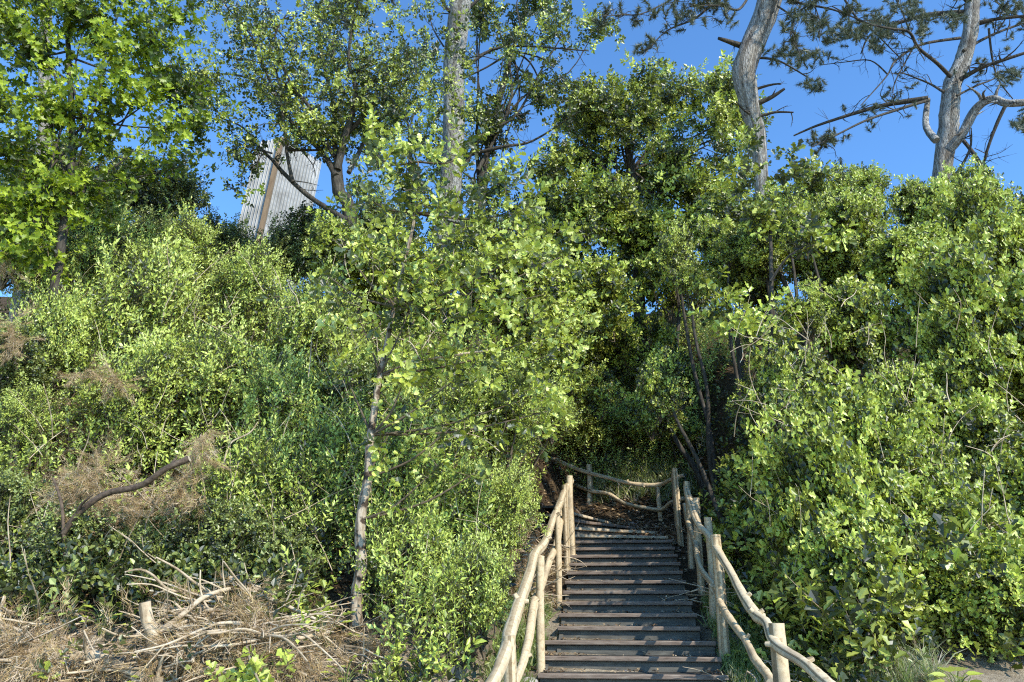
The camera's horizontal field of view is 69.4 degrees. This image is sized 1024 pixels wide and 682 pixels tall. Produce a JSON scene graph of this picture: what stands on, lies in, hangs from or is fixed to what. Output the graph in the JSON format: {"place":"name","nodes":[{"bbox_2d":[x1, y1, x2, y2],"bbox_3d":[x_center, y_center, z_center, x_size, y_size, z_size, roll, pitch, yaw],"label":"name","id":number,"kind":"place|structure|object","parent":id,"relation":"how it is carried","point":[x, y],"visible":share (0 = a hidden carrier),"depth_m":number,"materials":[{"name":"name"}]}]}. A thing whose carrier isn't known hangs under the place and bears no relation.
{"place":"outdoors","nodes":[
{"label":"outdoors","id":0,"kind":"place"},
{"bbox_2d":[0,297,1023,681],"bbox_3d":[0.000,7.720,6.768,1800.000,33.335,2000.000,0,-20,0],"label":"ground","id":1,"kind":"structure","parent":0,"point":[996,671],"depth_m":7.80,"materials":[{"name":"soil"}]},
{"bbox_2d":[0,458,66,565],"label":"bush","id":2,"kind":"object","parent":1,"relation":"on","point":[17,489],"visible":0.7,"depth_m":6.91,"materials":[{"name":"green plant"}]},
{"bbox_2d":[0,313,67,419],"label":"bush","id":3,"kind":"object","parent":1,"relation":"on","point":[9,371],"visible":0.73,"depth_m":8.49,"materials":[{"name":"green plant"}]},
{"bbox_2d":[0,370,77,478],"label":"shrub","id":4,"kind":"object","parent":1,"relation":"on","point":[32,406],"visible":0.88,"depth_m":8.16,"materials":[{"name":"green plant"}]},
{"bbox_2d":[0,166,106,323],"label":"shrub","id":5,"kind":"object","parent":1,"relation":"on","point":[21,282],"visible":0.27,"depth_m":10.16,"materials":[{"name":"green plant"}]},
{"bbox_2d":[0,267,115,462],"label":"shrub","id":6,"kind":"object","parent":1,"relation":"on","point":[79,343],"visible":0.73,"depth_m":9.10,"materials":[{"name":"green plant"}]},
{"bbox_2d":[0,576,137,681],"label":"dry needles","id":7,"kind":"object","parent":1,"relation":"on","point":[36,631],"visible":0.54,"depth_m":5.37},
{"bbox_2d":[0,545,145,681],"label":"dead branches","id":8,"kind":"object","parent":1,"relation":"on","point":[85,648],"visible":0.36,"depth_m":5.31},
{"bbox_2d":[0,634,87,681],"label":"dry conifer spray","id":9,"kind":"object","parent":8,"relation":"on","point":[29,662],"visible":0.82,"depth_m":5.01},
{"bbox_2d":[4,500,151,596],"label":"bush","id":10,"kind":"object","parent":1,"relation":"on","point":[55,529],"visible":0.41,"depth_m":6.43,"materials":[{"name":"green plant"}]},
{"bbox_2d":[46,178,146,289],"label":"shrub","id":11,"kind":"object","parent":1,"relation":"on","point":[91,228],"visible":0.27,"depth_m":11.48,"materials":[{"name":"green plant"}]},
{"bbox_2d":[9,472,195,561],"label":"dead branches","id":12,"kind":"object","parent":1,"relation":"on","point":[123,511],"visible":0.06,"depth_m":7.32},
{"bbox_2d":[29,426,140,516],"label":"dry bracken","id":13,"kind":"object","parent":12,"relation":"on","point":[86,486],"visible":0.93,"depth_m":6.88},
{"bbox_2d":[54,468,170,546],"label":"dry bracken","id":14,"kind":"object","parent":12,"relation":"on","point":[130,512],"visible":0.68,"depth_m":6.69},
{"bbox_2d":[0,0,241,474],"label":"maple tree","id":15,"kind":"object","parent":1,"relation":"on","point":[80,17],"visible":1,"depth_m":10.37,"materials":[{"name":"green plant"}]},
{"bbox_2d":[58,324,196,492],"bbox_3d":[-4.437,0.858,8.515,1.408,2.268,1.637,0,-20,0],"label":"shrub","id":16,"kind":"object","parent":1,"relation":"on","point":[149,396],"visible":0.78,"depth_m":8.40,"materials":[{"name":"green plant"}]},
{"bbox_2d":[60,224,222,437],"bbox_3d":[-5.174,-0.033,10.060,2.014,3.108,1.977,-12,-23,30],"label":"shrub","id":17,"kind":"object","parent":1,"relation":"on","point":[149,302],"visible":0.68,"depth_m":9.82,"materials":[{"name":"green plant"}]},
{"bbox_2d":[98,518,185,595],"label":"bush","id":18,"kind":"object","parent":1,"relation":"on","point":[148,538],"visible":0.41,"depth_m":6.48,"materials":[{"name":"green plant"}]},
{"bbox_2d":[94,223,208,329],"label":"shrub","id":19,"kind":"object","parent":1,"relation":"on","point":[149,249],"visible":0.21,"depth_m":10.67,"materials":[{"name":"green plant"}]},
{"bbox_2d":[99,143,214,256],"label":"bush","id":20,"kind":"object","parent":1,"relation":"on","point":[156,194],"visible":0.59,"depth_m":14.72,"materials":[{"name":"green plant"}]},
{"bbox_2d":[0,498,340,637],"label":"undergrowth","id":21,"kind":"object","parent":1,"relation":"on","point":[89,569],"visible":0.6,"depth_m":6.18,"materials":[{"name":"green plant"}]},
{"bbox_2d":[120,196,229,350],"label":"shrub","id":22,"kind":"object","parent":1,"relation":"on","point":[197,235],"visible":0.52,"depth_m":11.72,"materials":[{"name":"green plant"}]},
{"bbox_2d":[119,301,284,471],"bbox_3d":[-3.881,0.582,9.071,1.986,2.221,1.856,0,-20,0],"label":"shrub","id":23,"kind":"object","parent":1,"relation":"on","point":[209,365],"visible":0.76,"depth_m":8.84,"materials":[{"name":"green plant"}]},
{"bbox_2d":[14,557,389,681],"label":"dead branches","id":24,"kind":"object","parent":1,"relation":"on","point":[173,627],"visible":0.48,"depth_m":5.33,"materials":[{"name":"wood"}]},
{"bbox_2d":[82,567,333,681],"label":"dry needles","id":25,"kind":"object","parent":1,"relation":"on","point":[196,667],"visible":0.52,"depth_m":5.32,"materials":[{"name":"plant"}]},
{"bbox_2d":[0,542,432,681],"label":"undergrowth","id":26,"kind":"object","parent":1,"relation":"on","point":[252,666],"visible":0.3,"depth_m":5.28,"materials":[{"name":"green plant"}]},
{"bbox_2d":[178,203,255,316],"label":"bush","id":27,"kind":"object","parent":1,"relation":"on","point":[230,234],"visible":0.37,"depth_m":14.69,"materials":[{"name":"green plant"}]},
{"bbox_2d":[162,491,286,591],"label":"bush","id":28,"kind":"object","parent":1,"relation":"on","point":[211,526],"visible":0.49,"depth_m":6.55,"materials":[{"name":"green plant"}]},
{"bbox_2d":[175,413,320,526],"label":"shrub","id":29,"kind":"object","parent":1,"relation":"on","point":[242,490],"visible":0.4,"depth_m":7.54,"materials":[{"name":"green plant"}]},
{"bbox_2d":[197,233,304,354],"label":"shrub","id":30,"kind":"object","parent":1,"relation":"on","point":[244,282],"visible":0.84,"depth_m":11.10,"materials":[{"name":"green plant"}]},
{"bbox_2d":[0,293,545,681],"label":"undergrowth","id":31,"kind":"object","parent":1,"relation":"on","point":[450,393],"visible":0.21,"depth_m":7.57,"materials":[{"name":"green plant"}]},
{"bbox_2d":[239,211,313,321],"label":"bush","id":32,"kind":"object","parent":1,"relation":"on","point":[288,245],"visible":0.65,"depth_m":13.69,"materials":[{"name":"green plant"}]},
{"bbox_2d":[239,137,321,299],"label":"corrugated tower","id":33,"kind":"structure","parent":1,"relation":"on","point":[282,193],"depth_m":24.42,"materials":[{"name":"metal"}]},
{"bbox_2d":[223,339,350,457],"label":"shrub","id":34,"kind":"object","parent":1,"relation":"on","point":[264,381],"visible":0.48,"depth_m":8.53,"materials":[{"name":"green plant"}]},
{"bbox_2d":[260,249,379,395],"bbox_3d":[-2.710,0.134,10.085,1.660,2.729,1.616,0,-20,0],"label":"shrub","id":35,"kind":"object","parent":1,"relation":"on","point":[301,328],"visible":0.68,"depth_m":9.98,"materials":[{"name":"green plant"}]},
{"bbox_2d":[149,0,494,351],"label":"oak tree","id":36,"kind":"object","parent":1,"relation":"on","point":[279,95],"visible":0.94,"depth_m":13.12,"materials":[{"name":"green plant"}]},
{"bbox_2d":[283,379,390,517],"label":"shrub","id":37,"kind":"object","parent":1,"relation":"on","point":[344,421],"visible":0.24,"depth_m":7.93,"materials":[{"name":"green plant"}]},
{"bbox_2d":[301,206,390,299],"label":"shrub","id":38,"kind":"object","parent":1,"relation":"on","point":[324,237],"visible":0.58,"depth_m":11.56,"materials":[{"name":"green plant"}]},
{"bbox_2d":[292,349,409,434],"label":"bush","id":39,"kind":"object","parent":1,"relation":"on","point":[370,368],"visible":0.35,"depth_m":9.02,"materials":[{"name":"green plant"}]},
{"bbox_2d":[337,401,465,523],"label":"shrub","id":40,"kind":"object","parent":1,"relation":"on","point":[396,444],"visible":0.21,"depth_m":7.81,"materials":[{"name":"green plant"}]},
{"bbox_2d":[336,474,467,627],"bbox_3d":[-0.951,1.956,6.622,1.194,1.532,1.301,-8,-22,21],"label":"shrub","id":41,"kind":"object","parent":1,"relation":"on","point":[395,537],"visible":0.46,"depth_m":6.41,"materials":[{"name":"green plant"}]},
{"bbox_2d":[333,41,475,248],"bbox_3d":[-2.853,-4.664,19.396,4.045,8.540,2.237,4,-20,-11],"label":"oak tree","id":42,"kind":"object","parent":1,"relation":"on","point":[402,186],"visible":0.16,"depth_m":19.51,"materials":[{"name":"green plant"}]},
{"bbox_2d":[349,220,467,353],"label":"shrub","id":43,"kind":"object","parent":1,"relation":"on","point":[420,257],"visible":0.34,"depth_m":12.51,"materials":[{"name":"green plant"}]},
{"bbox_2d":[328,0,497,329],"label":"pine tree","id":44,"kind":"object","parent":1,"relation":"on","point":[457,6],"visible":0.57,"depth_m":15.19,"materials":[{"name":"grey plant"}]},
{"bbox_2d":[256,103,606,632],"bbox_3d":[-0.749,0.025,7.090,3.559,5.504,1.586,2,-20,-6],"label":"young oak","id":45,"kind":"object","parent":1,"relation":"on","point":[420,187],"visible":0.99,"depth_m":7.11,"materials":[{"name":"green plant"}]},
{"bbox_2d":[393,449,503,551],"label":"shrub","id":46,"kind":"object","parent":1,"relation":"on","point":[474,491],"visible":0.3,"depth_m":7.51,"materials":[{"name":"green plant"}]},
{"bbox_2d":[408,517,515,669],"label":"shrub","id":47,"kind":"object","parent":1,"relation":"on","point":[491,581],"visible":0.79,"depth_m":6.19,"materials":[{"name":"green plant"}]},
{"bbox_2d":[379,0,625,324],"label":"oak tree","id":48,"kind":"object","parent":1,"relation":"on","point":[497,117],"visible":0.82,"depth_m":17.06,"materials":[{"name":"green plant"}]},
{"bbox_2d":[443,238,566,339],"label":"shrub","id":49,"kind":"object","parent":1,"relation":"on","point":[542,287],"visible":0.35,"depth_m":11.99,"materials":[{"name":"green plant"}]},
{"bbox_2d":[472,453,550,565],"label":"shrub","id":50,"kind":"object","parent":1,"relation":"on","point":[519,493],"visible":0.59,"depth_m":7.82,"materials":[{"name":"green plant"}]},
{"bbox_2d":[0,284,1023,681],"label":"undergrowth","id":51,"kind":"object","parent":1,"relation":"on","point":[864,670],"visible":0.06,"depth_m":6.61,"materials":[{"name":"green plant"}]},
{"bbox_2d":[0,238,499,593],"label":"bare twigs","id":52,"kind":"object","parent":51,"relation":"on","point":[126,537],"visible":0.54,"depth_m":7.77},
{"bbox_2d":[456,341,579,496],"bbox_3d":[-0.098,1.075,9.680,1.698,2.350,1.590,-18,-27,41],"label":"shrub","id":53,"kind":"object","parent":1,"relation":"on","point":[520,409],"visible":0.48,"depth_m":9.56,"materials":[{"name":"green plant"}]},
{"bbox_2d":[485,475,575,681],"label":"log railing","id":54,"kind":"object","parent":1,"relation":"on","point":[506,666],"visible":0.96,"depth_m":6.81,"materials":[{"name":"brown wood"}]},
{"bbox_2d":[477,323,583,464],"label":"oak tree","id":55,"kind":"object","parent":1,"relation":"on","point":[533,347],"visible":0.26,"depth_m":11.98,"materials":[{"name":"green plant"}]},
{"bbox_2d":[492,293,610,453],"bbox_3d":[0.562,0.476,12.544,1.818,3.008,1.781,9,-22,-23],"label":"shrub","id":56,"kind":"object","parent":1,"relation":"on","point":[586,332],"visible":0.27,"depth_m":12.44,"materials":[{"name":"green plant"}]},
{"bbox_2d":[536,358,629,435],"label":"oak tree","id":57,"kind":"object","parent":1,"relation":"on","point":[587,398],"visible":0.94,"depth_m":13.03,"materials":[{"name":"green plant"}]},
{"bbox_2d":[558,396,630,475],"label":"shrub","id":58,"kind":"object","parent":1,"relation":"on","point":[590,422],"visible":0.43,"depth_m":14.05,"materials":[{"name":"green plant"}]},
{"bbox_2d":[547,237,650,345],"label":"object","id":59,"kind":"object","parent":1,"relation":"on","point":[605,280],"visible":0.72,"depth_m":13.51,"materials":[{"name":"green plant"}]},
{"bbox_2d":[550,456,684,525],"bbox_3d":[1.706,2.770,13.057,2.861,1.893,0.489,-13,-24,32],"label":"log railing","id":60,"kind":"object","parent":1,"relation":"on","point":[590,490],"visible":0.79,"depth_m":12.94,"materials":[{"name":"brown wood"}]},
{"bbox_2d":[490,290,749,493],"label":"undergrowth","id":61,"kind":"object","parent":1,"relation":"on","point":[707,340],"visible":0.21,"depth_m":14.13,"materials":[{"name":"green plant"}]},
{"bbox_2d":[526,430,738,547],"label":"leaf litter","id":62,"kind":"object","parent":1,"relation":"on","point":[674,532],"visible":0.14,"depth_m":12.69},
{"bbox_2d":[538,505,728,681],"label":"wooden staircase","id":63,"kind":"structure","parent":1,"relation":"on","point":[644,556],"depth_m":7.85,"materials":[{"name":"wood"}]},
{"bbox_2d":[600,290,685,449],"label":"oak tree","id":64,"kind":"object","parent":1,"relation":"on","point":[630,344],"visible":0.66,"depth_m":15.15,"materials":[{"name":"green plant"}]},
{"bbox_2d":[578,383,714,503],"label":"grass","id":65,"kind":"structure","parent":1,"relation":"on","point":[653,470],"depth_m":13.64,"materials":[{"name":"plant"}]},
{"bbox_2d":[532,49,774,385],"bbox_3d":[3.416,-2.738,16.603,6.129,10.391,3.761,0,-20,0],"label":"oak tree","id":66,"kind":"object","parent":1,"relation":"on","point":[628,219],"visible":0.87,"depth_m":16.41,"materials":[{"name":"green plant"}]},
{"bbox_2d":[623,374,706,504],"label":"oak tree","id":67,"kind":"object","parent":1,"relation":"on","point":[669,425],"visible":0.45,"depth_m":12.78,"materials":[{"name":"green plant"}]},
{"bbox_2d":[473,567,875,681],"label":"grass","id":68,"kind":"structure","parent":1,"relation":"on","point":[738,669],"depth_m":6.95,"materials":[{"name":"plant"}]},
{"bbox_2d":[627,223,723,417],"bbox_3d":[3.476,-0.112,15.240,1.983,4.680,2.359,-14,-24,34],"label":"oak tree","id":69,"kind":"object","parent":1,"relation":"on","point":[669,299],"visible":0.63,"depth_m":15.53,"materials":[{"name":"green plant"}]},
{"bbox_2d":[635,346,722,523],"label":"oak tree","id":70,"kind":"object","parent":1,"relation":"on","point":[653,382],"visible":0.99,"depth_m":10.28,"materials":[{"name":"green plant"}]},
{"bbox_2d":[654,218,718,490],"bbox_3d":[2.918,0.299,12.216,0.786,5.277,0.761,0,-20,0],"label":"oak tree","id":71,"kind":"object","parent":1,"relation":"on","point":[674,251],"visible":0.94,"depth_m":12.77,"materials":[{"name":"green plant"}]},
{"bbox_2d":[667,254,720,493],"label":"oak tree","id":72,"kind":"object","parent":1,"relation":"on","point":[687,279],"visible":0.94,"depth_m":11.85,"materials":[{"name":"green plant"}]},
{"bbox_2d":[689,213,743,393],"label":"oak tree","id":73,"kind":"object","parent":1,"relation":"on","point":[708,232],"visible":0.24,"depth_m":13.96,"materials":[{"name":"green plant"}]},
{"bbox_2d":[588,0,883,346],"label":"pine tree","id":74,"kind":"object","parent":1,"relation":"on","point":[752,44],"visible":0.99,"depth_m":14.32,"materials":[{"name":"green plant"}]},
{"bbox_2d":[705,232,792,328],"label":"oak tree","id":75,"kind":"object","parent":1,"relation":"on","point":[759,292],"visible":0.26,"depth_m":13.35,"materials":[{"name":"green plant"}]},
{"bbox_2d":[672,468,835,681],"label":"log railing","id":76,"kind":"object","parent":1,"relation":"on","point":[782,653],"visible":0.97,"depth_m":6.91,"materials":[{"name":"brown wood"}]},
{"bbox_2d":[730,228,804,346],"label":"oak tree","id":77,"kind":"object","parent":1,"relation":"on","point":[753,254],"visible":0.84,"depth_m":12.33,"materials":[{"name":"green plant"}]},
{"bbox_2d":[687,116,860,497],"bbox_3d":[3.528,-0.459,9.979,2.342,6.489,1.520,0,-20,0],"label":"oak tree","id":78,"kind":"object","parent":1,"relation":"on","point":[806,237],"visible":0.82,"depth_m":10.33,"materials":[{"name":"green plant"}]},
{"bbox_2d":[741,324,831,432],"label":"oak tree","id":79,"kind":"object","parent":1,"relation":"on","point":[769,381],"visible":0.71,"depth_m":9.18,"materials":[{"name":"green plant"}]},
{"bbox_2d":[766,186,842,400],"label":"oak tree","id":80,"kind":"object","parent":1,"relation":"on","point":[787,215],"visible":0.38,"depth_m":11.26,"materials":[{"name":"green plant"}]},
{"bbox_2d":[770,279,840,378],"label":"oak tree","id":81,"kind":"object","parent":1,"relation":"on","point":[812,308],"visible":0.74,"depth_m":9.99,"materials":[{"name":"green plant"}]},
{"bbox_2d":[757,364,888,451],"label":"oak tree","id":82,"kind":"object","parent":1,"relation":"on","point":[814,395],"visible":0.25,"depth_m":8.13,"materials":[{"name":"green plant"}]},
{"bbox_2d":[788,158,858,370],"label":"oak tree","id":83,"kind":"object","parent":1,"relation":"on","point":[814,187],"visible":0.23,"depth_m":13.01,"materials":[{"name":"green plant"}]},
{"bbox_2d":[731,395,936,572],"bbox_3d":[3.023,1.684,7.032,1.440,2.475,1.419,7,-21,-18],"label":"oak tree","id":84,"kind":"object","parent":1,"relation":"on","point":[828,467],"visible":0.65,"depth_m":7.02,"materials":[{"name":"green plant"}]},
{"bbox_2d":[698,378,1023,681],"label":"undergrowth","id":85,"kind":"object","parent":1,"relation":"on","point":[769,594],"visible":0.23,"depth_m":6.17,"materials":[{"name":"green plant"}]},
{"bbox_2d":[770,488,954,654],"bbox_3d":[3.022,2.004,6.477,1.284,1.629,1.226,6,-21,-15],"label":"shrub","id":86,"kind":"object","parent":1,"relation":"on","point":[834,550],"visible":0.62,"depth_m":6.24,"materials":[{"name":"green plant"}]},
{"bbox_2d":[807,270,918,385],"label":"oak tree","id":87,"kind":"object","parent":1,"relation":"on","point":[864,307],"visible":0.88,"depth_m":10.20,"materials":[{"name":"green plant"}]},
{"bbox_2d":[819,181,909,372],"bbox_3d":[5.645,-0.507,11.755,1.329,4.758,1.305,6,-21,-15],"label":"oak tree","id":88,"kind":"object","parent":1,"relation":"on","point":[847,208],"visible":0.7,"depth_m":11.97,"materials":[{"name":"green plant"}]},
{"bbox_2d":[730,278,1023,619],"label":"bare twigs","id":89,"kind":"object","parent":1,"relation":"on","point":[982,514],"visible":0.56,"depth_m":8.29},
{"bbox_2d":[808,374,954,475],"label":"oak tree","id":90,"kind":"object","parent":1,"relation":"on","point":[902,435],"visible":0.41,"depth_m":7.79,"materials":[{"name":"green plant"}]},
{"bbox_2d":[822,466,961,552],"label":"oak tree","id":91,"kind":"object","parent":1,"relation":"on","point":[915,496],"visible":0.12,"depth_m":6.82,"materials":[{"name":"green plant"}]},
{"bbox_2d":[770,0,1023,202],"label":"pine tree","id":92,"kind":"object","parent":1,"relation":"on","point":[948,138],"visible":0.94,"depth_m":17.69,"materials":[{"name":"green plant"}]},
{"bbox_2d":[857,341,946,420],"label":"oak tree","id":93,"kind":"object","parent":1,"relation":"on","point":[904,373],"visible":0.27,"depth_m":8.99,"materials":[{"name":"green plant"}]},
{"bbox_2d":[851,216,963,367],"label":"oak tree","id":94,"kind":"object","parent":1,"relation":"on","point":[882,266],"visible":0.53,"depth_m":10.86,"materials":[{"name":"green plant"}]},
{"bbox_2d":[845,636,974,681],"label":"grass","id":95,"kind":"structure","parent":1,"relation":"on","point":[916,672],"depth_m":5.61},
{"bbox_2d":[887,174,944,239],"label":"oak tree","id":96,"kind":"object","parent":1,"relation":"on","point":[912,192],"visible":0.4,"depth_m":13.45,"materials":[{"name":"green plant"}]},
{"bbox_2d":[878,222,1023,392],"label":"oak tree","id":97,"kind":"object","parent":1,"relation":"on","point":[966,272],"visible":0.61,"depth_m":9.65,"materials":[{"name":"green plant"}]},
{"bbox_2d":[887,541,1018,661],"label":"oak bush","id":98,"kind":"object","parent":1,"relation":"on","point":[933,581],"visible":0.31,"depth_m":6.16,"materials":[{"name":"green plant"}]},
{"bbox_2d":[885,449,1023,551],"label":"shrub","id":99,"kind":"object","parent":1,"relation":"on","point":[948,475],"visible":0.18,"depth_m":7.19,"materials":[{"name":"green plant"}]},
{"bbox_2d":[886,381,1023,477],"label":"oak tree","id":100,"kind":"object","parent":1,"relation":"on","point":[973,425],"visible":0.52,"depth_m":8.27,"materials":[{"name":"green plant"}]},
{"bbox_2d":[903,295,1023,407],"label":"oak tree","id":101,"kind":"object","parent":1,"relation":"on","point":[964,375],"visible":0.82,"depth_m":9.07,"materials":[{"name":"green plant"}]},
{"bbox_2d":[912,424,1023,538],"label":"oak tree","id":102,"kind":"object","parent":1,"relation":"on","point":[990,477],"visible":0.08,"depth_m":7.76,"materials":[{"name":"green plant"}]},
{"bbox_2d":[913,162,1023,402],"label":"oak tree","id":103,"kind":"object","parent":1,"relation":"on","point":[975,209],"visible":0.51,"depth_m":11.23,"materials":[{"name":"green plant"}]},
{"bbox_2d":[928,536,1023,662],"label":"oak bush","id":104,"kind":"object","parent":1,"relation":"on","point":[1012,603],"visible":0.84,"depth_m":6.01,"materials":[{"name":"green plant"}]},
{"bbox_2d":[952,424,1023,531],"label":"oak tree","id":105,"kind":"object","parent":1,"relation":"on","point":[1015,464],"visible":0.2,"depth_m":7.94,"materials":[{"name":"green plant"}]},
{"bbox_2d":[984,257,1023,394],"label":"oak tree","id":106,"kind":"object","parent":1,"relation":"on","point":[1017,292],"visible":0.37,"depth_m":9.24,"materials":[{"name":"green plant"}]},
{"bbox_2d":[0,0,1023,316],"label":"sky","id":107,"kind":"structure","parent":0,"point":[904,148],"materials":[{"name":"blue"}]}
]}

